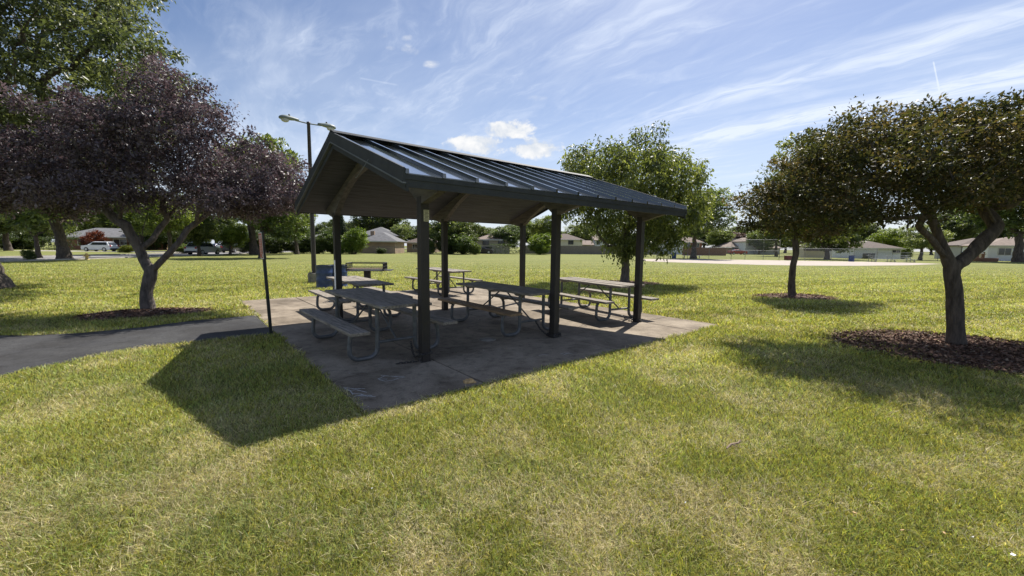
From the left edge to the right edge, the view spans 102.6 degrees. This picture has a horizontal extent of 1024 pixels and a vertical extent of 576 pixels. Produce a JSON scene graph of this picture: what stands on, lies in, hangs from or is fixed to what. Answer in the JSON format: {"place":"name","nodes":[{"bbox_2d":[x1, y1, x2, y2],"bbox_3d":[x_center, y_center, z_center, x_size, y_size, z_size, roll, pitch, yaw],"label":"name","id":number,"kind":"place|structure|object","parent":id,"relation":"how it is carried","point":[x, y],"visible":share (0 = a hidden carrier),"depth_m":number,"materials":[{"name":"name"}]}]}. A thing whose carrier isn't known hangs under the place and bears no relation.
{"place":"outdoors","nodes":[
{"label":"outdoors","id":0,"kind":"place"},
{"bbox_2d":[14,250,178,252],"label":"driveway","id":1,"kind":"structure","parent":0,"point":[83,251],"depth_m":67.77,"materials":[{"name":"concrete"}]},
{"bbox_2d":[81,241,118,250],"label":"parked car","id":2,"kind":"object","parent":1,"relation":"on","point":[102,246],"visible":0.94,"depth_m":67.90,"materials":[{"name":"white paint"}]},
{"bbox_2d":[0,315,273,375],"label":"path","id":3,"kind":"structure","parent":0,"point":[18,352],"depth_m":6.72,"materials":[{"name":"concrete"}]},
{"bbox_2d":[258,231,272,334],"bbox_3d":[-4.335,-0.076,7.221,0.108,1.844,0.324,-4,8,-40],"label":"park sign","id":4,"kind":"object","parent":3,"relation":"on","point":[262,245],"visible":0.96,"depth_m":7.18,"materials":[{"name":"brown metal"}]},
{"bbox_2d":[0,251,289,260],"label":"street","id":5,"kind":"structure","parent":0,"point":[53,257],"depth_m":45.00,"materials":[{"name":"grey asphalt"}]},
{"bbox_2d":[184,242,221,254],"bbox_3d":[-42.697,-5.538,56.773,2.180,1.770,4.570,1,6,2],"label":"parked car","id":6,"kind":"object","parent":5,"relation":"on","point":[191,248],"visible":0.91,"depth_m":55.78,"materials":[{"name":"silver metal"}]},
{"bbox_2d":[243,287,717,413],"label":"concrete slab","id":7,"kind":"structure","parent":0,"point":[377,382],"depth_m":6.77,"materials":[{"name":"grey concrete"}]},
{"bbox_2d":[308,276,412,320],"bbox_3d":[-3.544,0.194,9.429,1.560,0.786,2.516,-4,7,-38],"label":"picnic table","id":8,"kind":"object","parent":7,"relation":"on","point":[358,282],"visible":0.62,"depth_m":8.97,"materials":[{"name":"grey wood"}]},
{"bbox_2d":[345,262,393,286],"bbox_3d":[-4.217,-0.217,12.154,1.320,1.081,0.720,0,6,-8],"label":"barbecue grill","id":9,"kind":"object","parent":7,"relation":"on","point":[367,272],"visible":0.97,"depth_m":12.04,"materials":[{"name":"black metal"}]},
{"bbox_2d":[299,288,457,361],"bbox_3d":[-2.215,0.503,6.540,1.560,0.785,2.530,-4,8,-40],"label":"picnic table","id":10,"kind":"object","parent":7,"relation":"on","point":[377,300],"visible":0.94,"depth_m":6.09,"materials":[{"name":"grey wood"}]},
{"bbox_2d":[410,341,432,362],"bbox_3d":[-1.329,0.891,5.772,0.206,0.188,0.572,-4,7,-39],"label":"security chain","id":11,"kind":"object","parent":7,"relation":"on","point":[418,353],"visible":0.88,"depth_m":5.61,"materials":[{"name":"grey metal"}]},
{"bbox_2d":[405,267,482,295],"bbox_3d":[-2.367,-0.257,13.971,1.560,0.789,2.530,-4,8,-40],"label":"picnic table","id":12,"kind":"object","parent":7,"relation":"on","point":[437,282],"visible":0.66,"depth_m":13.54,"materials":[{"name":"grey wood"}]},
{"bbox_2d":[295,129,686,362],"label":"picnic pavilion","id":13,"kind":"structure","parent":7,"relation":"on","point":[351,174],"depth_m":7.21,"materials":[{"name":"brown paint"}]},
{"bbox_2d":[438,281,577,336],"bbox_3d":[-0.173,0.359,8.159,1.560,0.788,2.545,-4,7,-38],"label":"picnic table","id":14,"kind":"object","parent":7,"relation":"on","point":[515,290],"visible":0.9,"depth_m":7.78,"materials":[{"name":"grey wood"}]},
{"bbox_2d":[548,277,658,320],"bbox_3d":[1.941,0.219,9.766,1.560,0.788,2.526,-3,7,-30],"label":"picnic table","id":15,"kind":"object","parent":7,"relation":"on","point":[610,285],"visible":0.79,"depth_m":9.25,"materials":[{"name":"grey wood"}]},
{"bbox_2d":[0,242,1023,575],"bbox_3d":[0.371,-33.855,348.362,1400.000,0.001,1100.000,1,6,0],"label":"lawn","id":16,"kind":"structure","parent":0,"point":[472,260],"depth_m":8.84,"materials":[{"name":"plant"}]},
{"bbox_2d":[0,233,16,246],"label":"shrub","id":17,"kind":"object","parent":16,"relation":"on","point":[12,236],"visible":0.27,"depth_m":73.19,"materials":[{"name":"green plant"}]},
{"bbox_2d":[0,224,24,250],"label":"garden tree","id":18,"kind":"object","parent":16,"relation":"on","point":[7,245],"visible":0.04,"depth_m":65.25,"materials":[{"name":"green plant"}]},
{"bbox_2d":[0,231,29,248],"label":"shrub","id":19,"kind":"object","parent":16,"relation":"on","point":[13,242],"visible":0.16,"depth_m":76.60,"materials":[{"name":"green plant"}]},
{"bbox_2d":[19,249,36,259],"bbox_3d":[-40.615,-2.812,34.457,1.145,1.046,0.988,5,7,35],"label":"shrub","id":20,"kind":"object","parent":16,"relation":"on","point":[27,254],"visible":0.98,"depth_m":34.30,"materials":[{"name":"green plant"}]},
{"bbox_2d":[12,229,52,248],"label":"shrub","id":21,"kind":"object","parent":16,"relation":"on","point":[26,241],"visible":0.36,"depth_m":77.82,"materials":[{"name":"green plant"}]},
{"bbox_2d":[0,207,82,257],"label":"street tree","id":22,"kind":"object","parent":16,"relation":"on","point":[44,227],"visible":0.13,"depth_m":38.72,"materials":[{"name":"green plant"}]},
{"bbox_2d":[30,237,80,249],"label":"clipped hedge","id":23,"kind":"object","parent":16,"relation":"on","point":[68,239],"visible":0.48,"depth_m":72.22,"materials":[{"name":"green plant"}]},
{"bbox_2d":[0,99,158,258],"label":"oak tree","id":24,"kind":"object","parent":16,"relation":"on","point":[28,218],"visible":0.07,"depth_m":35.14,"materials":[{"name":"green plant"}]},
{"bbox_2d":[61,211,100,232],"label":"garden tree","id":25,"kind":"object","parent":16,"relation":"on","point":[91,224],"visible":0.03,"depth_m":93.30,"materials":[{"name":"green plant"}]},
{"bbox_2d":[77,229,108,244],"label":"shrub","id":26,"kind":"object","parent":16,"relation":"on","point":[96,236],"visible":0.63,"depth_m":75.04,"materials":[{"name":"red plant"}]},
{"bbox_2d":[83,205,131,227],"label":"garden tree","id":27,"kind":"object","parent":16,"relation":"on","point":[102,223],"visible":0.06,"depth_m":91.23,"materials":[{"name":"green plant"}]},
{"bbox_2d":[53,228,167,249],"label":"brick house","id":28,"kind":"structure","parent":16,"relation":"on","point":[114,235],"depth_m":82.03,"materials":[{"name":"grey"}]},
{"bbox_2d":[0,0,225,289],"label":"shade tree","id":29,"kind":"object","parent":16,"relation":"on","point":[110,31],"visible":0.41,"depth_m":12.02,"materials":[{"name":"green plant"}]},
{"bbox_2d":[117,245,133,252],"bbox_3d":[-57.914,-5.897,61.796,2.260,1.314,2.282,2,6,9],"label":"shrub","id":30,"kind":"object","parent":16,"relation":"on","point":[126,248],"visible":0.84,"depth_m":61.31,"materials":[{"name":"green plant"}]},
{"bbox_2d":[106,205,155,242],"bbox_3d":[-46.713,-8.054,51.818,7.527,7.919,7.409,-3,7,-32],"label":"street tree","id":31,"kind":"object","parent":16,"relation":"on","point":[137,228],"visible":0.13,"depth_m":50.44,"materials":[{"name":"green plant"}]},
{"bbox_2d":[67,307,220,320],"bbox_3d":[-8.173,0.540,9.122,2.482,0.126,1.959,1,6,0],"label":"mulch bed","id":32,"kind":"object","parent":16,"relation":"on","point":[135,313],"visible":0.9,"depth_m":8.95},
{"bbox_2d":[0,51,311,309],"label":"plum tree","id":33,"kind":"object","parent":32,"relation":"on","point":[47,180],"visible":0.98,"depth_m":8.96,"materials":[{"name":"purple plant"}]},
{"bbox_2d":[125,231,175,249],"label":"shrub","id":34,"kind":"object","parent":16,"relation":"on","point":[160,240],"visible":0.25,"depth_m":84.08,"materials":[{"name":"green plant"}]},
{"bbox_2d":[130,191,202,256],"bbox_3d":[-38.725,-7.329,46.560,6.629,7.710,6.735,-4,7,-38],"label":"street tree","id":35,"kind":"object","parent":16,"relation":"on","point":[153,219],"visible":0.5,"depth_m":45.27,"materials":[{"name":"green plant"}]},
{"bbox_2d":[147,208,187,238],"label":"garden tree","id":36,"kind":"object","parent":16,"relation":"on","point":[175,234],"visible":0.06,"depth_m":72.22,"materials":[{"name":"green plant"}]},
{"bbox_2d":[175,210,223,255],"bbox_3d":[-38.976,-7.448,51.233,5.159,7.041,6.355,-2,6,-26],"label":"street tree","id":37,"kind":"object","parent":16,"relation":"on","point":[207,230],"visible":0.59,"depth_m":50.34,"materials":[{"name":"green plant"}]},
{"bbox_2d":[0,248,406,261],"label":"kerb","id":38,"kind":"structure","parent":16,"relation":"on","point":[105,257],"depth_m":41.08,"materials":[{"name":"concrete"}]},
{"bbox_2d":[213,215,239,243],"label":"garden tree","id":39,"kind":"object","parent":16,"relation":"on","point":[224,222],"visible":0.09,"depth_m":111.45,"materials":[{"name":"green plant"}]},
{"bbox_2d":[212,224,250,254],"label":"street tree","id":40,"kind":"object","parent":16,"relation":"on","point":[230,236],"visible":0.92,"depth_m":57.24,"materials":[{"name":"green plant"}]},
{"bbox_2d":[189,133,302,254],"bbox_3d":[-37.828,-13.234,58.885,14.553,17.179,15.026,5,7,38],"label":"shade tree","id":41,"kind":"object","parent":16,"relation":"on","point":[253,248],"visible":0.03,"depth_m":58.33,"materials":[{"name":"green plant"}]},
{"bbox_2d":[238,236,268,252],"bbox_3d":[-41.151,-6.981,65.697,4.316,3.286,4.357,2,6,11],"label":"shrub","id":42,"kind":"object","parent":16,"relation":"on","point":[245,249],"visible":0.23,"depth_m":64.57,"materials":[{"name":"green plant"}]},
{"bbox_2d":[223,161,309,257],"bbox_3d":[-27.111,-8.653,45.591,9.266,10.849,8.319,6,8,41],"label":"park tree","id":43,"kind":"object","parent":16,"relation":"on","point":[285,222],"visible":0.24,"depth_m":44.57,"materials":[{"name":"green plant"}]},
{"bbox_2d":[256,234,292,253],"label":"shrub","id":44,"kind":"object","parent":16,"relation":"on","point":[274,246],"visible":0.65,"depth_m":65.45,"materials":[{"name":"green plant"}]},
{"bbox_2d":[283,237,310,253],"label":"shrub","id":45,"kind":"object","parent":16,"relation":"on","point":[301,246],"visible":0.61,"depth_m":66.49,"materials":[{"name":"green plant"}]},
{"bbox_2d":[279,214,317,253],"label":"garden tree","id":46,"kind":"object","parent":16,"relation":"on","point":[296,242],"visible":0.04,"depth_m":62.48,"materials":[{"name":"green plant"}]},
{"bbox_2d":[279,114,335,282],"bbox_3d":[-8.182,-3.509,16.740,2.140,6.615,0.490,-5,8,-43],"label":"lamp post","id":47,"kind":"object","parent":16,"relation":"on","point":[312,273],"visible":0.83,"depth_m":16.77,"materials":[{"name":"metal"}]},
{"bbox_2d":[302,232,332,253],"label":"shrub","id":48,"kind":"object","parent":16,"relation":"on","point":[320,246],"visible":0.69,"depth_m":67.44,"materials":[{"name":"green plant"}]},
{"bbox_2d":[315,265,332,288],"bbox_3d":[-6.880,-0.419,15.043,0.594,0.840,0.594,5,7,34],"label":"trash drum","id":49,"kind":"object","parent":16,"relation":"on","point":[322,272],"visible":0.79,"depth_m":14.80,"materials":[{"name":"blue paint"}]},
{"bbox_2d":[318,231,344,253],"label":"shrub","id":50,"kind":"object","parent":16,"relation":"on","point":[327,234],"visible":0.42,"depth_m":68.33,"materials":[{"name":"green plant"}]},
{"bbox_2d":[332,264,347,286],"bbox_3d":[-6.541,-0.466,15.540,0.594,0.840,0.594,-2,6,-26],"label":"trash drum","id":51,"kind":"object","parent":16,"relation":"on","point":[344,272],"visible":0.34,"depth_m":15.39,"materials":[{"name":"blue paint"}]},
{"bbox_2d":[322,219,365,232],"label":"distant tree","id":52,"kind":"object","parent":16,"relation":"on","point":[329,224],"visible":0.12,"depth_m":153.77,"materials":[{"name":"green plant"}]},
{"bbox_2d":[340,215,349,253],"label":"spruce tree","id":53,"kind":"object","parent":16,"relation":"on","point":[343,226],"visible":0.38,"depth_m":71.09,"materials":[{"name":"green plant"}]},
{"bbox_2d":[341,226,368,253],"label":"shrub","id":54,"kind":"object","parent":16,"relation":"on","point":[357,238],"visible":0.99,"depth_m":67.51,"materials":[{"name":"green plant"}]},
{"bbox_2d":[347,216,415,236],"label":"garden tree","id":55,"kind":"object","parent":16,"relation":"on","point":[368,223],"visible":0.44,"depth_m":94.89,"materials":[{"name":"green plant"}]},
{"bbox_2d":[362,231,406,253],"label":"brick house","id":56,"kind":"structure","parent":16,"relation":"on","point":[385,240],"depth_m":75.81,"materials":[{"name":"grey brick"}]},
{"bbox_2d":[390,223,412,239],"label":"garden tree","id":57,"kind":"object","parent":16,"relation":"on","point":[401,230],"visible":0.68,"depth_m":86.63,"materials":[{"name":"green plant"}]},
{"bbox_2d":[404,238,440,252],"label":"brick house","id":58,"kind":"structure","parent":16,"relation":"on","point":[412,243],"depth_m":91.56,"materials":[{"name":"brown brick"}]},
{"bbox_2d":[429,235,436,253],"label":"shrub","id":59,"kind":"object","parent":16,"relation":"on","point":[432,243],"visible":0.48,"depth_m":76.25,"materials":[{"name":"green plant"}]},
{"bbox_2d":[434,240,455,253],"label":"shrub","id":60,"kind":"object","parent":16,"relation":"on","point":[451,250],"visible":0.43,"depth_m":75.51,"materials":[{"name":"green plant"}]},
{"bbox_2d":[429,220,480,241],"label":"garden tree","id":61,"kind":"object","parent":16,"relation":"on","point":[461,228],"visible":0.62,"depth_m":77.41,"materials":[{"name":"green plant"}]},
{"bbox_2d":[448,233,472,253],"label":"shrub","id":62,"kind":"object","parent":16,"relation":"on","point":[461,245],"visible":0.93,"depth_m":74.30,"materials":[{"name":"green plant"}]},
{"bbox_2d":[468,242,481,254],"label":"shrub","id":63,"kind":"object","parent":16,"relation":"on","point":[475,249],"visible":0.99,"depth_m":74.11,"materials":[{"name":"green plant"}]},
{"bbox_2d":[470,226,495,242],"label":"garden tree","id":64,"kind":"object","parent":16,"relation":"on","point":[482,231],"visible":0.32,"depth_m":137.00,"materials":[{"name":"green plant"}]},
{"bbox_2d":[477,234,511,253],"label":"beige house","id":65,"kind":"structure","parent":16,"relation":"on","point":[485,241],"depth_m":87.52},
{"bbox_2d":[488,225,519,248],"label":"garden tree","id":66,"kind":"object","parent":16,"relation":"on","point":[509,233],"visible":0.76,"depth_m":87.63,"materials":[{"name":"green plant"}]},
{"bbox_2d":[489,244,519,253],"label":"clipped hedge","id":67,"kind":"object","parent":16,"relation":"on","point":[502,245],"visible":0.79,"depth_m":83.15,"materials":[{"name":"green plant"}]},
{"bbox_2d":[527,232,550,254],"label":"shrub","id":68,"kind":"object","parent":16,"relation":"on","point":[540,243],"visible":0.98,"depth_m":81.39,"materials":[{"name":"green plant"}]},
{"bbox_2d":[526,215,561,237],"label":"garden tree","id":69,"kind":"object","parent":16,"relation":"on","point":[540,226],"visible":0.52,"depth_m":101.48,"materials":[{"name":"green plant"}]},
{"bbox_2d":[526,245,604,254],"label":"plank fence","id":70,"kind":"object","parent":16,"relation":"on","point":[569,249],"visible":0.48,"depth_m":88.91,"materials":[{"name":"brown wood"}]},
{"bbox_2d":[561,234,583,245],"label":"cream house","id":71,"kind":"structure","parent":16,"relation":"on","point":[568,240],"depth_m":129.23,"materials":[{"name":"beige paint"}]},
{"bbox_2d":[563,225,595,239],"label":"garden tree","id":72,"kind":"object","parent":16,"relation":"on","point":[573,233],"visible":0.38,"depth_m":145.00,"materials":[{"name":"green plant"}]},
{"bbox_2d":[607,280,658,284],"bbox_3d":[5.204,-0.262,18.601,3.235,0.111,2.628,1,6,0],"label":"mulch bed","id":73,"kind":"object","parent":16,"relation":"on","point":[647,283],"visible":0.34,"depth_m":18.48,"materials":[{"name":"brown wood"}]},
{"bbox_2d":[557,120,718,281],"bbox_3d":[5.431,-3.626,18.394,6.680,7.057,6.350,6,8,43],"label":"drooping tree","id":74,"kind":"object","parent":73,"relation":"on","point":[659,168],"visible":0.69,"depth_m":17.27,"materials":[{"name":"green plant"}]},
{"bbox_2d":[644,247,731,258],"bbox_3d":[26.843,-5.487,63.562,12.705,1.830,0.773,3,6,23],"label":"chain link fence","id":75,"kind":"object","parent":16,"relation":"on","point":[702,252],"visible":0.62,"depth_m":62.34,"materials":[{"name":"silver metal"}]},
{"bbox_2d":[682,237,704,247],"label":"brick house","id":76,"kind":"structure","parent":16,"relation":"on","point":[699,243],"depth_m":107.36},
{"bbox_2d":[682,247,724,255],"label":"plank fence","id":77,"kind":"object","parent":16,"relation":"on","point":[701,250],"visible":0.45,"depth_m":90.77,"materials":[{"name":"brown wood"}]},
{"bbox_2d":[673,187,740,258],"bbox_3d":[28.356,-9.946,63.412,10.578,10.968,12.972,0,6,-3],"label":"park tree","id":78,"kind":"object","parent":16,"relation":"on","point":[718,213],"visible":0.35,"depth_m":60.34,"materials":[{"name":"green plant"}]},
{"bbox_2d":[706,229,735,246],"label":"garden tree","id":79,"kind":"object","parent":16,"relation":"on","point":[718,239],"visible":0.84,"depth_m":131.43,"materials":[{"name":"green plant"}]},
{"bbox_2d":[711,241,737,253],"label":"ranch house","id":80,"kind":"structure","parent":16,"relation":"on","point":[729,244],"depth_m":126.50,"materials":[{"name":"beige brick"}]},
{"bbox_2d":[730,238,753,253],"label":"white house","id":81,"kind":"structure","parent":16,"relation":"on","point":[744,244],"depth_m":122.16,"materials":[{"name":"white paint"}]},
{"bbox_2d":[731,239,780,259],"bbox_3d":[35.734,-5.751,60.941,6.534,3.080,2.580,1,6,0],"label":"backstop","id":82,"kind":"object","parent":16,"relation":"on","point":[761,250],"visible":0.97,"depth_m":61.84,"materials":[{"name":"silver metal"}]},
{"bbox_2d":[745,230,778,254],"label":"garden tree","id":83,"kind":"object","parent":16,"relation":"on","point":[768,246],"visible":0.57,"depth_m":116.76,"materials":[{"name":"green plant"}]},
{"bbox_2d":[754,246,782,254],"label":"white house","id":84,"kind":"structure","parent":16,"relation":"on","point":[767,253],"depth_m":119.50,"materials":[{"name":"grey"}]},
{"bbox_2d":[752,229,791,255],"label":"garden tree","id":85,"kind":"object","parent":16,"relation":"on","point":[759,235],"visible":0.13,"depth_m":90.42,"materials":[{"name":"green plant"}]},
{"bbox_2d":[752,292,842,300],"bbox_3d":[9.605,0.250,13.954,2.689,0.115,2.310,4,7,31],"label":"mulch bed","id":86,"kind":"object","parent":16,"relation":"on","point":[784,295],"visible":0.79,"depth_m":13.67,"materials":[{"name":"brown wood"}]},
{"bbox_2d":[754,129,874,295],"bbox_3d":[10.088,-2.354,13.607,4.011,5.586,3.036,1,6,0],"label":"slender tree","id":87,"kind":"object","parent":86,"relation":"on","point":[792,271],"visible":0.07,"depth_m":13.66,"materials":[{"name":"green plant"}]},
{"bbox_2d":[799,245,824,257],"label":"garden shed","id":88,"kind":"structure","parent":16,"relation":"on","point":[811,254],"depth_m":75.86,"materials":[{"name":"beige"}]},
{"bbox_2d":[779,248,877,260],"bbox_3d":[44.873,-4.740,58.166,12.327,1.830,0.800,2,6,12],"label":"chain link fence","id":89,"kind":"object","parent":16,"relation":"on","point":[831,255],"visible":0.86,"depth_m":57.96,"materials":[{"name":"silver metal"}]},
{"bbox_2d":[798,225,865,259],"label":"park tree","id":90,"kind":"object","parent":16,"relation":"on","point":[855,244],"visible":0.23,"depth_m":67.21,"materials":[{"name":"green plant"}]},
{"bbox_2d":[694,296,1021,339],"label":"clover flowers","id":91,"kind":"object","parent":16,"relation":"on","point":[902,315],"visible":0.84,"depth_m":9.99,"materials":[{"name":"white plant"}]},
{"bbox_2d":[853,223,881,241],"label":"garden tree","id":92,"kind":"object","parent":16,"relation":"on","point":[872,230],"visible":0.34,"depth_m":130.42,"materials":[{"name":"green plant"}]},
{"bbox_2d":[830,241,905,258],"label":"white garage","id":93,"kind":"structure","parent":16,"relation":"on","point":[884,249],"depth_m":77.79,"materials":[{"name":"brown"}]},
{"bbox_2d":[866,228,906,247],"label":"garden tree","id":94,"kind":"object","parent":16,"relation":"on","point":[890,236],"visible":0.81,"depth_m":108.34,"materials":[{"name":"green plant"}]},
{"bbox_2d":[867,255,917,261],"bbox_3d":[52.278,-4.054,56.717,5.600,0.920,1.808,1,6,4],"label":"bleacher","id":95,"kind":"object","parent":16,"relation":"on","point":[875,260],"visible":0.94,"depth_m":56.72,"materials":[{"name":"metal"}]},
{"bbox_2d":[900,247,913,258],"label":"shrub","id":96,"kind":"object","parent":16,"relation":"on","point":[906,250],"visible":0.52,"depth_m":77.93,"materials":[{"name":"green plant"}]},
{"bbox_2d":[877,252,938,260],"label":"chain link fence","id":97,"kind":"object","parent":16,"relation":"on","point":[909,256],"visible":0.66,"depth_m":65.71,"materials":[{"name":"silver metal"}]},
{"bbox_2d":[811,327,1023,374],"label":"mulch bed","id":98,"kind":"object","parent":16,"relation":"on","point":[1009,354],"visible":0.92,"depth_m":6.63,"materials":[{"name":"brown wood"}]},
{"bbox_2d":[721,87,1023,344],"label":"crabapple tree","id":99,"kind":"object","parent":98,"relation":"on","point":[954,166],"visible":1,"depth_m":6.48,"materials":[{"name":"green plant"}]},
{"bbox_2d":[899,223,956,259],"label":"park tree","id":100,"kind":"object","parent":16,"relation":"on","point":[919,240],"visible":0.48,"depth_m":68.86,"materials":[{"name":"green plant"}]},
{"bbox_2d":[934,238,974,258],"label":"grey house","id":101,"kind":"structure","parent":16,"relation":"on","point":[956,247],"depth_m":80.50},
{"bbox_2d":[937,208,983,241],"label":"garden tree","id":102,"kind":"object","parent":16,"relation":"on","point":[967,230],"visible":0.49,"depth_m":89.11,"materials":[{"name":"green plant"}]},
{"bbox_2d":[942,160,1023,261],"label":"oak tree","id":103,"kind":"object","parent":16,"relation":"on","point":[1013,222],"visible":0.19,"depth_m":63.48,"materials":[{"name":"green plant"}]},
{"bbox_2d":[961,237,1023,260],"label":"white house","id":104,"kind":"structure","parent":16,"relation":"on","point":[1001,249],"depth_m":70.94,"materials":[{"name":"white paint"}]},
{"bbox_2d":[997,248,1011,254],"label":"window","id":105,"kind":"structure","parent":104,"relation":"in","point":[1001,251],"depth_m":70.53,"materials":[{"name":"grey glass"}]},
{"bbox_2d":[1,0,1023,251],"label":"sky","id":106,"kind":"structure","parent":0,"point":[518,81],"materials":[{"name":"blue"}]},
{"bbox_2d":[643,259,929,265],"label":"infield sand","id":107,"kind":"structure","parent":0,"point":[799,263],"depth_m":49.34,"materials":[{"name":"beige sand"}]},
{"bbox_2d":[973,258,998,261],"bbox_3d":[75.880,-4.539,65.794,2.840,0.560,2.811,1,6,0],"label":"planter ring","id":108,"kind":"object","parent":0,"point":[987,259],"visible":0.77,"depth_m":64.74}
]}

